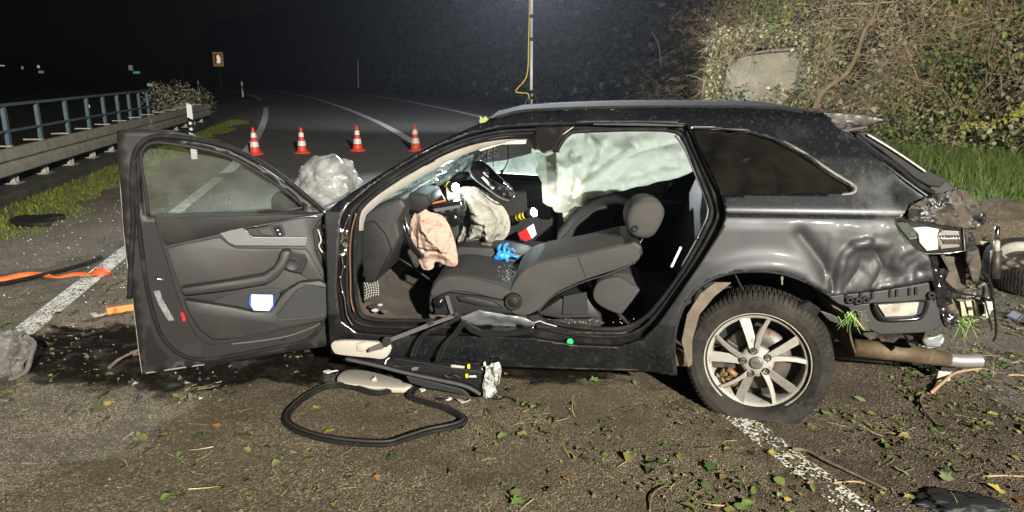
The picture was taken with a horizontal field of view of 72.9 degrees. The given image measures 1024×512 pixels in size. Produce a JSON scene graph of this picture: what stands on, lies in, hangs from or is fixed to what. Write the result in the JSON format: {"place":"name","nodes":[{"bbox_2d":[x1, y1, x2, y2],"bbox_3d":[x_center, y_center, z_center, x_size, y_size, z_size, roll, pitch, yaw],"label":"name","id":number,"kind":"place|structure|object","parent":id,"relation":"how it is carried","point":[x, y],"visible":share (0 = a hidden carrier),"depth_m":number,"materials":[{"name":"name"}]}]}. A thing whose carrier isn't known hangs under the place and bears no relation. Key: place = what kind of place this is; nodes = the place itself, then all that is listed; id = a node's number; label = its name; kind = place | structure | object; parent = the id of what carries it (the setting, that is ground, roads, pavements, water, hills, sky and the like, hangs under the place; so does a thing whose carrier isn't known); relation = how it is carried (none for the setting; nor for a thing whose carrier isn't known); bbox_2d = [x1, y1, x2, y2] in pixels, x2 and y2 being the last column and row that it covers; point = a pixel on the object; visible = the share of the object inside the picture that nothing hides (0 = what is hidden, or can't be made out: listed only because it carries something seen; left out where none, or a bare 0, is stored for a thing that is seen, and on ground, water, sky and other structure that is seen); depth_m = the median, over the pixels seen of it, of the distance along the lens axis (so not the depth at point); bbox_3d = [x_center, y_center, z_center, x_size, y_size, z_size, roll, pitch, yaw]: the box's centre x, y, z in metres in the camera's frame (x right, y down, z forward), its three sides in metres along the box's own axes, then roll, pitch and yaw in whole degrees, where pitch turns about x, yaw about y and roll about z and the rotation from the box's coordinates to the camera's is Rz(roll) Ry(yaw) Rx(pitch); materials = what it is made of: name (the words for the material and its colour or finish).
{"place":"outdoors","nodes":[
{"label":"outdoors","id":0,"kind":"place"},
{"bbox_2d":[0,104,258,283],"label":"roadside path","id":1,"kind":"structure","parent":0,"point":[172,179],"depth_m":8.29,"materials":[{"name":"asphalt"}]},
{"bbox_2d":[9,214,65,227],"bbox_3d":[-5.383,-0.405,7.810,0.538,0.082,0.527,-3,14,-13],"label":"black trim piece","id":2,"kind":"object","parent":1,"relation":"on","point":[40,220],"depth_m":7.76,"materials":[{"name":"grey plastic"}]},
{"bbox_2d":[0,119,249,239],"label":"kerb grass","id":3,"kind":"structure","parent":1,"relation":"on","point":[221,127],"depth_m":9.98,"materials":[{"name":"green plant"}]},
{"bbox_2d":[186,103,197,158],"bbox_3d":[-6.072,-2.370,13.166,0.120,1.047,0.098,0,14,0],"label":"marker post","id":4,"kind":"object","parent":1,"relation":"on","point":[191,129],"visible":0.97,"depth_m":13.11,"materials":[{"name":"white"}]},
{"bbox_2d":[0,0,301,85],"label":"sky","id":5,"kind":"structure","parent":0,"point":[74,42],"materials":[{"name":"black"}]},
{"bbox_2d":[49,88,561,291],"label":"road","id":6,"kind":"structure","parent":0,"point":[327,128],"depth_m":16.46,"materials":[{"name":"asphalt"}]},
{"bbox_2d":[16,177,222,334],"bbox_3d":[-1.902,1.518,-0.161,0.283,0.115,23.681,-3,14,-13],"label":"road line","id":7,"kind":"object","parent":6,"relation":"on","point":[78,286],"visible":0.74,"depth_m":5.37,"materials":[{"name":"beige"}]},
{"bbox_2d":[91,268,110,275],"bbox_3d":[-3.398,0.136,5.732,0.131,0.075,0.129,10,17,37],"label":"strap knot","id":8,"kind":"object","parent":7,"relation":"on","point":[100,271],"visible":0.96,"depth_m":5.69,"materials":[{"name":"orange"}]},
{"bbox_2d":[212,88,267,172],"bbox_3d":[-19.312,-10.953,48.228,2.720,1.310,81.295,-6,15,-22],"label":"road line","id":9,"kind":"object","parent":6,"relation":"on","point":[233,165],"visible":0.73,"depth_m":18.17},
{"bbox_2d":[249,127,264,155],"bbox_3d":[-5.160,-2.298,13.881,0.350,0.543,0.350,0,14,0],"label":"traffic cone","id":10,"kind":"object","parent":6,"relation":"on","point":[254,148],"visible":0.96,"depth_m":13.83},
{"bbox_2d":[294,127,310,153],"bbox_3d":[-4.295,-2.359,14.147,0.336,0.523,0.336,0,14,0],"label":"traffic cone","id":11,"kind":"object","parent":6,"relation":"on","point":[301,148],"visible":1,"depth_m":14.09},
{"bbox_2d":[272,90,411,142],"bbox_3d":[-13.864,-10.327,45.592,1.246,1.077,65.146,-5,15,-21],"label":"road line","id":12,"kind":"object","parent":6,"relation":"on","point":[400,134],"visible":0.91,"depth_m":22.32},
{"bbox_2d":[349,125,365,151],"bbox_3d":[-3.240,-2.465,14.513,0.343,0.530,0.343,0,14,0],"label":"traffic cone","id":13,"kind":"object","parent":6,"relation":"on","point":[357,144],"visible":1,"depth_m":14.46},
{"bbox_2d":[323,90,488,118],"bbox_3d":[-9.673,-10.810,47.298,1.135,0.850,52.920,-5,15,-21],"label":"road line","id":14,"kind":"object","parent":6,"relation":"on","point":[426,104],"visible":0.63,"depth_m":32.56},
{"bbox_2d":[408,124,422,151],"bbox_3d":[-2.018,-2.473,14.511,0.356,0.554,0.356,0,14,0],"label":"traffic cone","id":15,"kind":"object","parent":6,"relation":"on","point":[415,144],"visible":0.93,"depth_m":14.45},
{"bbox_2d":[515,0,537,104],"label":"light mast","id":16,"kind":"object","parent":6,"relation":"on","point":[530,29],"visible":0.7,"depth_m":15.01,"materials":[{"name":"grey"}]},
{"bbox_2d":[389,95,564,135],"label":"gravel shoulder","id":17,"kind":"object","parent":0,"point":[487,111],"visible":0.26,"depth_m":34.97},
{"bbox_2d":[0,244,1023,511],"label":"dirty asphalt","id":18,"kind":"structure","parent":0,"point":[524,466],"depth_m":2.96,"materials":[{"name":"asphalt"}]},
{"bbox_2d":[0,272,93,280],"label":"orange strap","id":19,"kind":"object","parent":18,"relation":"on","point":[13,276],"visible":0.93,"depth_m":5.62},
{"bbox_2d":[0,255,102,285],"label":"black hose","id":20,"kind":"object","parent":18,"relation":"on","point":[41,275],"visible":1,"depth_m":5.68,"materials":[{"name":"rubber"}]},
{"bbox_2d":[90,312,106,317],"bbox_3d":[-2.776,0.397,4.647,0.094,0.029,0.062,2,14,9],"label":"metal scrap","id":21,"kind":"object","parent":18,"relation":"on","point":[94,314],"visible":1,"depth_m":4.63,"materials":[{"name":"metal"}]},
{"bbox_2d":[105,302,132,314],"bbox_3d":[-2.691,0.356,4.795,0.203,0.049,0.074,-10,17,-35],"label":"orange block","id":22,"kind":"object","parent":18,"relation":"on","point":[119,308],"depth_m":4.76,"materials":[{"name":"plastic"}]},
{"bbox_2d":[1,194,317,326],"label":"glass crumbs","id":23,"kind":"object","parent":18,"relation":"on","point":[107,238],"visible":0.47,"depth_m":7.09,"materials":[{"name":"glass"}]},
{"bbox_2d":[9,335,312,412],"bbox_3d":[-2.174,0.609,3.805,2.091,0.048,1.073,-2,14,-7],"label":"wet debris","id":24,"kind":"object","parent":18,"relation":"on","point":[188,395],"visible":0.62,"depth_m":3.60,"materials":[{"name":"stone"}]},
{"bbox_2d":[17,322,349,397],"bbox_3d":[-1.939,0.563,4.021,3.176,0.001,1.480,0,14,0],"label":"wet patch","id":25,"kind":"object","parent":18,"relation":"on","point":[123,338],"visible":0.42,"depth_m":3.90,"materials":[{"name":"liquid"}]},
{"bbox_2d":[0,327,36,380],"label":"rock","id":26,"kind":"object","parent":25,"relation":"on","point":[19,346],"visible":1,"depth_m":3.67,"materials":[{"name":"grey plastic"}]},
{"bbox_2d":[79,332,91,336],"bbox_3d":[-2.645,0.486,4.290,0.066,0.025,0.043,2,14,9],"label":"metal scrap","id":27,"kind":"object","parent":25,"relation":"on","point":[82,334],"visible":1,"depth_m":4.28,"materials":[{"name":"black"}]},
{"bbox_2d":[104,321,117,325],"bbox_3d":[-2.597,0.439,4.482,0.075,0.026,0.049,2,14,9],"label":"metal scrap","id":28,"kind":"object","parent":25,"relation":"on","point":[107,323],"visible":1,"depth_m":4.47,"materials":[{"name":"metal"}]},
{"bbox_2d":[107,349,137,368],"bbox_3d":[-2.192,0.579,3.912,0.032,0.031,0.258,2,14,9],"label":"twig","id":29,"kind":"object","parent":25,"relation":"on","point":[112,364],"visible":0.91,"depth_m":3.88,"materials":[{"name":"wood"}]},
{"bbox_2d":[356,364,371,367],"bbox_3d":[-0.801,0.604,3.813,0.113,0.021,0.060,3,14,12],"label":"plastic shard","id":30,"kind":"object","parent":25,"relation":"on","point":[362,366],"visible":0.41,"depth_m":3.80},
{"bbox_2d":[161,346,348,391],"bbox_3d":[-1.159,0.533,4.142,2.177,0.001,1.230,-7,15,-28],"label":"wet patch","id":31,"kind":"object","parent":18,"relation":"on","point":[317,363],"visible":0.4,"depth_m":3.79,"materials":[{"name":"liquid"}]},
{"bbox_2d":[281,382,467,447],"bbox_3d":[-0.640,0.732,3.283,0.877,0.029,0.663,0,14,0],"label":"rubber seal","id":32,"kind":"object","parent":18,"relation":"on","point":[288,423],"visible":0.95,"depth_m":3.14,"materials":[{"name":"black rubber"}]},
{"bbox_2d":[337,367,411,392],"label":"trim panel","id":33,"kind":"structure","parent":18,"relation":"on","point":[371,380],"depth_m":3.56,"materials":[{"name":"white plastic"}]},
{"bbox_2d":[386,454,396,458],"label":"fallen leaf","id":34,"kind":"object","parent":18,"relation":"on","point":[391,456],"visible":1,"depth_m":2.88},
{"bbox_2d":[345,315,500,397],"bbox_3d":[-0.424,0.469,3.324,0.760,0.451,0.192,1,14,5],"label":"cut centre post","id":35,"kind":"object","parent":18,"relation":"on","point":[437,373],"visible":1,"depth_m":3.32,"materials":[{"name":"black"}]},
{"bbox_2d":[331,339,391,358],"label":"trim panel","id":36,"kind":"structure","parent":35,"relation":"attached to","point":[353,347],"depth_m":3.28,"materials":[{"name":"white plastic"}]},
{"bbox_2d":[322,363,654,383],"bbox_3d":[-0.364,0.581,3.949,4.354,0.001,0.924,0,14,0],"label":"wet patch","id":37,"kind":"object","parent":18,"relation":"on","point":[548,375],"visible":0.15,"depth_m":3.73,"materials":[{"name":"liquid"}]},
{"bbox_2d":[531,381,545,384],"bbox_3d":[0.137,0.658,3.596,0.075,0.017,0.040,3,14,12],"label":"plastic shard","id":38,"kind":"object","parent":37,"relation":"on","point":[537,382],"visible":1,"depth_m":3.59,"materials":[{"name":"black"}]},
{"bbox_2d":[589,376,599,381],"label":"fallen leaf","id":39,"kind":"object","parent":37,"relation":"on","point":[596,379],"visible":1,"depth_m":3.63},
{"bbox_2d":[482,392,516,401],"bbox_3d":[-0.064,0.697,3.430,0.190,0.021,0.048,4,14,16],"label":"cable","id":40,"kind":"object","parent":18,"relation":"on","point":[511,398],"visible":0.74,"depth_m":3.42,"materials":[{"name":"black rubber"}]},
{"bbox_2d":[0,264,1023,511],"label":"stone chips","id":41,"kind":"object","parent":18,"relation":"on","point":[446,436],"visible":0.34,"depth_m":2.98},
{"bbox_2d":[1,262,1023,511],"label":"leaf litter","id":42,"kind":"object","parent":18,"relation":"on","point":[779,480],"visible":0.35,"depth_m":3.06,"materials":[{"name":"plant"}]},
{"bbox_2d":[510,495,523,505],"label":"fallen leaf","id":43,"kind":"object","parent":18,"relation":"on","point":[516,500],"visible":1,"depth_m":2.57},
{"bbox_2d":[15,275,1023,511],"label":"straw bits","id":44,"kind":"object","parent":18,"relation":"on","point":[615,432],"visible":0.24,"depth_m":3.06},
{"bbox_2d":[117,100,997,423],"bbox_3d":[0.368,-0.152,3.933,4.124,1.432,2.068,1,14,5],"label":"wrecked car","id":45,"kind":"object","parent":18,"relation":"on","point":[737,258],"visible":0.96,"depth_m":3.24,"materials":[{"name":"black paint"}]},
{"bbox_2d":[249,294,273,310],"bbox_3d":[-1.174,0.216,3.252,0.115,0.088,0.022,-4,14,-16],"label":"paper box","id":46,"kind":"object","parent":45,"relation":"in","point":[261,302],"visible":1,"depth_m":3.24,"materials":[{"name":"white"}]},
{"bbox_2d":[293,153,362,206],"bbox_3d":[-1.086,-0.430,4.095,0.407,0.341,0.325,0,14,0],"label":"plastic sheet","id":47,"kind":"object","parent":45,"relation":"on","point":[353,179],"visible":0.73,"depth_m":4.14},
{"bbox_2d":[368,303,389,313],"bbox_3d":[-0.682,0.268,3.549,0.111,0.052,0.012,1,14,5],"label":"plastic scrap","id":48,"kind":"object","parent":45,"relation":"on","point":[373,307],"visible":1,"depth_m":3.54,"materials":[{"name":"white"}]},
{"bbox_2d":[438,178,458,190],"bbox_3d":[-0.380,-0.424,4.120,0.050,0.059,0.188,-9,16,-33],"label":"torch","id":49,"kind":"object","parent":45,"relation":"on","point":[452,186],"visible":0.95,"depth_m":4.07,"materials":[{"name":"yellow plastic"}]},
{"bbox_2d":[479,116,487,122],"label":"fallen leaf","id":50,"kind":"object","parent":45,"relation":"on","point":[484,119],"visible":0.38,"depth_m":3.31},
{"bbox_2d":[494,242,518,261],"bbox_3d":[-0.031,-0.005,3.929,0.146,0.144,0.059,0,14,0],"label":"glove","id":51,"kind":"object","parent":45,"relation":"on","point":[504,254],"visible":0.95,"depth_m":3.91,"materials":[{"name":"blue"}]},
{"bbox_2d":[509,208,536,222],"bbox_3d":[0.068,-0.264,4.543,0.056,0.127,0.245,-11,18,-39],"label":"torch","id":52,"kind":"object","parent":45,"relation":"on","point":[531,212],"visible":1,"depth_m":4.50,"materials":[{"name":"yellow plastic"}]},
{"bbox_2d":[518,224,535,240],"bbox_3d":[0.100,-0.153,4.515,0.120,0.116,0.022,1,14,5],"label":"reflective packet","id":53,"kind":"object","parent":45,"relation":"on","point":[527,233],"visible":1,"depth_m":4.51,"materials":[{"name":"red"}]},
{"bbox_2d":[838,310,865,332],"bbox_3d":[1.522,0.301,3.101,0.094,0.120,0.107,-11,17,-38],"label":"grass tuft","id":54,"kind":"object","parent":45,"relation":"on","point":[852,317],"visible":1,"depth_m":3.10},
{"bbox_2d":[951,314,991,347],"bbox_3d":[2.167,0.351,3.247,0.196,0.160,0.140,5,15,20],"label":"grass tuft","id":55,"kind":"object","parent":45,"relation":"on","point":[963,322],"visible":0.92,"depth_m":3.25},
{"bbox_2d":[649,485,678,511],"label":"twig","id":56,"kind":"object","parent":18,"relation":"on","point":[654,492],"visible":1,"depth_m":2.62,"materials":[{"name":"wood"}]},
{"bbox_2d":[368,276,1023,511],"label":"soil clods","id":57,"kind":"object","parent":18,"relation":"on","point":[593,494],"visible":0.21,"depth_m":3.14,"materials":[{"name":"soil"}]},
{"bbox_2d":[525,294,1023,498],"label":"soil patch","id":58,"kind":"object","parent":18,"relation":"on","point":[871,385],"visible":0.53,"depth_m":3.43,"materials":[{"name":"soil"}]},
{"bbox_2d":[704,461,716,471],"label":"fallen leaf","id":59,"kind":"object","parent":58,"relation":"on","point":[709,465],"visible":0.97,"depth_m":2.81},
{"bbox_2d":[930,365,956,380],"bbox_3d":[2.276,0.600,3.655,0.095,0.112,0.064,0,14,0],"label":"broken bracket","id":60,"kind":"object","parent":58,"relation":"on","point":[940,372],"visible":0.67,"depth_m":3.63,"materials":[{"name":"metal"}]},
{"bbox_2d":[929,368,981,393],"bbox_3d":[2.300,0.642,3.616,0.476,0.046,0.053,-8,16,-30],"label":"twig","id":61,"kind":"object","parent":58,"relation":"on","point":[938,386],"visible":0.97,"depth_m":3.59,"materials":[{"name":"brown"}]},
{"bbox_2d":[981,226,1023,295],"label":"torn off wheel","id":62,"kind":"object","parent":58,"relation":"on","point":[1002,263],"visible":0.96,"depth_m":5.13,"materials":[{"name":"rubber"}]},
{"bbox_2d":[980,241,989,247],"bbox_3d":[4.067,-0.014,5.552,0.594,0.189,0.195,1,14,4],"label":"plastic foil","id":63,"kind":"object","parent":62,"relation":"attached to","point":[985,244],"visible":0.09,"depth_m":5.59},
{"bbox_2d":[1007,310,1023,323],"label":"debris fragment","id":64,"kind":"object","parent":58,"relation":"on","point":[1016,315],"visible":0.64,"depth_m":4.56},
{"bbox_2d":[688,388,878,511],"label":"road line","id":65,"kind":"object","parent":18,"relation":"on","point":[748,423],"visible":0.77,"depth_m":2.84,"materials":[{"name":"beige"}]},
{"bbox_2d":[792,447,886,490],"bbox_3d":[1.321,0.850,2.807,0.042,0.025,0.394,-11,17,-37],"label":"twig","id":66,"kind":"object","parent":65,"relation":"on","point":[831,463],"visible":1,"depth_m":2.81,"materials":[{"name":"wood"}]},
{"bbox_2d":[743,392,1023,511],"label":"soil patch","id":67,"kind":"object","parent":18,"relation":"on","point":[921,471],"visible":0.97,"depth_m":2.79,"materials":[{"name":"soil"}]},
{"bbox_2d":[704,504,729,506],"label":"twig","id":68,"kind":"object","parent":67,"relation":"on","point":[716,505],"visible":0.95,"depth_m":2.55,"materials":[{"name":"brown"}]},
{"bbox_2d":[734,498,753,508],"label":"fallen leaf","id":69,"kind":"object","parent":67,"relation":"on","point":[745,503],"visible":1,"depth_m":2.55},
{"bbox_2d":[750,486,756,493],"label":"fallen leaf","id":70,"kind":"object","parent":67,"relation":"on","point":[753,490],"visible":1,"depth_m":2.64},
{"bbox_2d":[833,480,864,483],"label":"twig","id":71,"kind":"object","parent":67,"relation":"on","point":[840,482],"visible":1,"depth_m":2.70,"materials":[{"name":"brown"}]},
{"bbox_2d":[883,456,894,460],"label":"fallen leaf","id":72,"kind":"object","parent":67,"relation":"on","point":[889,458],"visible":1,"depth_m":2.86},
{"bbox_2d":[939,471,954,480],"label":"fallen leaf","id":73,"kind":"object","parent":67,"relation":"on","point":[945,476],"visible":1,"depth_m":2.73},
{"bbox_2d":[912,487,1008,511],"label":"black debris","id":74,"kind":"object","parent":67,"relation":"on","point":[940,499],"visible":1,"depth_m":2.56,"materials":[{"name":"black"}]},
{"bbox_2d":[988,483,1005,492],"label":"fallen leaf","id":75,"kind":"object","parent":67,"relation":"on","point":[996,487],"visible":1,"depth_m":2.65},
{"bbox_2d":[982,475,1023,477],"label":"twig","id":76,"kind":"object","parent":67,"relation":"on","point":[983,476],"visible":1,"depth_m":2.74,"materials":[{"name":"brown"}]},
{"bbox_2d":[1013,496,1023,503],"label":"fallen leaf","id":77,"kind":"object","parent":67,"relation":"on","point":[1020,499],"visible":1,"depth_m":2.59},
{"bbox_2d":[919,393,937,424],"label":"twig","id":78,"kind":"object","parent":18,"relation":"on","point":[922,406],"visible":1,"depth_m":3.30,"materials":[{"name":"wood"}]},
{"bbox_2d":[934,263,1023,329],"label":"torn earth","id":79,"kind":"structure","parent":18,"relation":"on","point":[1015,306],"depth_m":4.83,"materials":[{"name":"soil"}]},
{"bbox_2d":[0,86,1023,199],"bbox_3d":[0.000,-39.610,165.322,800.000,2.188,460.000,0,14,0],"label":"ground","id":80,"kind":"structure","parent":0,"point":[19,116],"depth_m":35.43,"materials":[{"name":"plant"}]},
{"bbox_2d":[128,65,133,88],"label":"distant light","id":81,"kind":"object","parent":80,"relation":"on","point":[130,67],"visible":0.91,"depth_m":67.57,"materials":[{"name":"grey"}]},
{"bbox_2d":[0,100,280,209],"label":"concrete kerb","id":82,"kind":"structure","parent":80,"relation":"on","point":[31,185],"depth_m":11.58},
{"bbox_2d":[0,90,152,147],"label":"bridge railing","id":83,"kind":"object","parent":82,"relation":"on","point":[7,130],"visible":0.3,"depth_m":13.68,"materials":[{"name":"metal"}]},
{"bbox_2d":[0,104,210,184],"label":"guard rail","id":84,"kind":"object","parent":82,"relation":"on","point":[42,154],"visible":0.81,"depth_m":11.49,"materials":[{"name":"metal"}]},
{"bbox_2d":[140,78,201,113],"bbox_3d":[-10.790,-4.811,21.979,1.908,1.614,1.706,0,14,0],"label":"roadside shrub","id":85,"kind":"object","parent":80,"relation":"on","point":[160,105],"visible":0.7,"depth_m":21.80,"materials":[{"name":"green plant"}]},
{"bbox_2d":[184,87,217,111],"bbox_3d":[-11.431,-5.579,25.390,1.203,1.234,1.140,0,14,0],"label":"roadside shrub","id":86,"kind":"object","parent":80,"relation":"on","point":[206,98],"visible":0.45,"depth_m":25.31,"materials":[{"name":"green plant"}]},
{"bbox_2d":[212,52,223,93],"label":"road sign","id":87,"kind":"object","parent":80,"relation":"on","point":[218,60],"visible":0.97,"depth_m":50.04,"materials":[{"name":"brown"}]},
{"bbox_2d":[651,32,661,68],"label":"branch","id":88,"kind":"object","parent":80,"relation":"on","point":[658,46],"visible":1,"depth_m":19.17,"materials":[{"name":"brown plant"}]},
{"bbox_2d":[719,82,753,100],"bbox_3d":[5.521,-3.922,16.964,0.906,0.632,0.525,0,14,0],"label":"shrub","id":89,"kind":"object","parent":80,"relation":"on","point":[742,96],"visible":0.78,"depth_m":16.95,"materials":[{"name":"green plant"}]},
{"bbox_2d":[721,47,825,110],"bbox_3d":[6.832,-4.100,17.918,2.689,2.482,1.155,7,15,25],"label":"boulder","id":90,"kind":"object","parent":80,"relation":"on","point":[755,71],"depth_m":17.82,"materials":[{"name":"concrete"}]},
{"bbox_2d":[727,55,735,65],"bbox_3d":[5.756,-5.159,18.178,0.319,0.335,0.047,-6,15,-24],"label":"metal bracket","id":91,"kind":"object","parent":90,"relation":"attached to","point":[730,60],"visible":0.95,"depth_m":18.16,"materials":[{"name":"metal"}]},
{"bbox_2d":[725,50,805,67],"bbox_3d":[6.671,-5.052,17.792,2.304,0.439,0.105,6,15,23],"label":"bent cable","id":92,"kind":"object","parent":90,"relation":"attached to","point":[763,53],"visible":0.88,"depth_m":17.85,"materials":[{"name":"metal"}]},
{"bbox_2d":[622,0,1023,151],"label":"dry stalks","id":93,"kind":"object","parent":80,"relation":"on","point":[843,22],"visible":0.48,"depth_m":15.95,"materials":[{"name":"plant"}]},
{"bbox_2d":[812,0,879,109],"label":"branch","id":94,"kind":"object","parent":80,"relation":"on","point":[825,89],"visible":0.99,"depth_m":13.81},
{"bbox_2d":[808,0,1023,154],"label":"bramble stems","id":95,"kind":"object","parent":80,"relation":"on","point":[918,88],"visible":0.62,"depth_m":14.24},
{"bbox_2d":[881,135,1023,201],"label":"verge grass","id":96,"kind":"structure","parent":80,"relation":"on","point":[1012,162],"depth_m":11.29,"materials":[{"name":"green plant"}]},
{"bbox_2d":[945,196,1023,262],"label":"earth heap","id":97,"kind":"object","parent":80,"relation":"on","point":[1006,215],"visible":0.23,"depth_m":6.03,"materials":[{"name":"soil"}]},
{"bbox_2d":[362,0,732,105],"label":"dark wood","id":98,"kind":"object","parent":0,"point":[398,69],"depth_m":32.74,"materials":[{"name":"plant"}]},
{"bbox_2d":[179,0,1023,156],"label":"hillside","id":99,"kind":"structure","parent":0,"point":[316,44],"depth_m":77.83,"materials":[{"name":"plant"}]},
{"bbox_2d":[756,0,794,42],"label":"leafy spray","id":100,"kind":"object","parent":99,"relation":"on","point":[766,9],"visible":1,"depth_m":14.26,"materials":[{"name":"green plant"}]},
{"bbox_2d":[782,5,792,34],"bbox_3d":[5.727,-4.914,14.461,0.288,0.602,0.179,0,14,0],"label":"leafy spray","id":101,"kind":"object","parent":99,"relation":"on","point":[785,16],"visible":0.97,"depth_m":14.43,"materials":[{"name":"green plant"}]},
{"bbox_2d":[666,0,986,113],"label":"brush clumps","id":102,"kind":"object","parent":99,"relation":"on","point":[862,25],"visible":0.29,"depth_m":15.99,"materials":[{"name":"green plant"}]},
{"bbox_2d":[647,0,1008,141],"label":"brush leaves","id":103,"kind":"object","parent":99,"relation":"on","point":[869,11],"visible":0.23,"depth_m":16.07,"materials":[{"name":"green plant"}]},
{"bbox_2d":[838,0,1023,158],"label":"ivy bushes","id":104,"kind":"object","parent":99,"relation":"on","point":[956,111],"visible":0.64,"depth_m":14.15,"materials":[{"name":"green plant"}]},
{"bbox_2d":[984,0,993,84],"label":"branch","id":105,"kind":"object","parent":104,"relation":"attached to","point":[988,54],"visible":0.94,"depth_m":10.76,"materials":[{"name":"brown plant"}]},
{"bbox_2d":[956,101,1023,133],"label":"leafy spray","id":106,"kind":"object","parent":104,"relation":"attached to","point":[1015,114],"visible":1,"depth_m":9.42,"materials":[{"name":"green plant"}]},
{"bbox_2d":[976,1,1023,70],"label":"leafy spray","id":107,"kind":"object","parent":104,"relation":"attached to","point":[1007,35],"visible":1,"depth_m":9.75,"materials":[{"name":"green plant"}]},
{"bbox_2d":[1007,48,1023,83],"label":"branch","id":108,"kind":"object","parent":104,"relation":"attached to","point":[1010,63],"visible":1,"depth_m":10.22,"materials":[{"name":"brown plant"}]},
{"bbox_2d":[682,0,884,112],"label":"creeper wall","id":109,"kind":"structure","parent":0,"point":[712,89],"depth_m":17.25,"materials":[{"name":"plant"}]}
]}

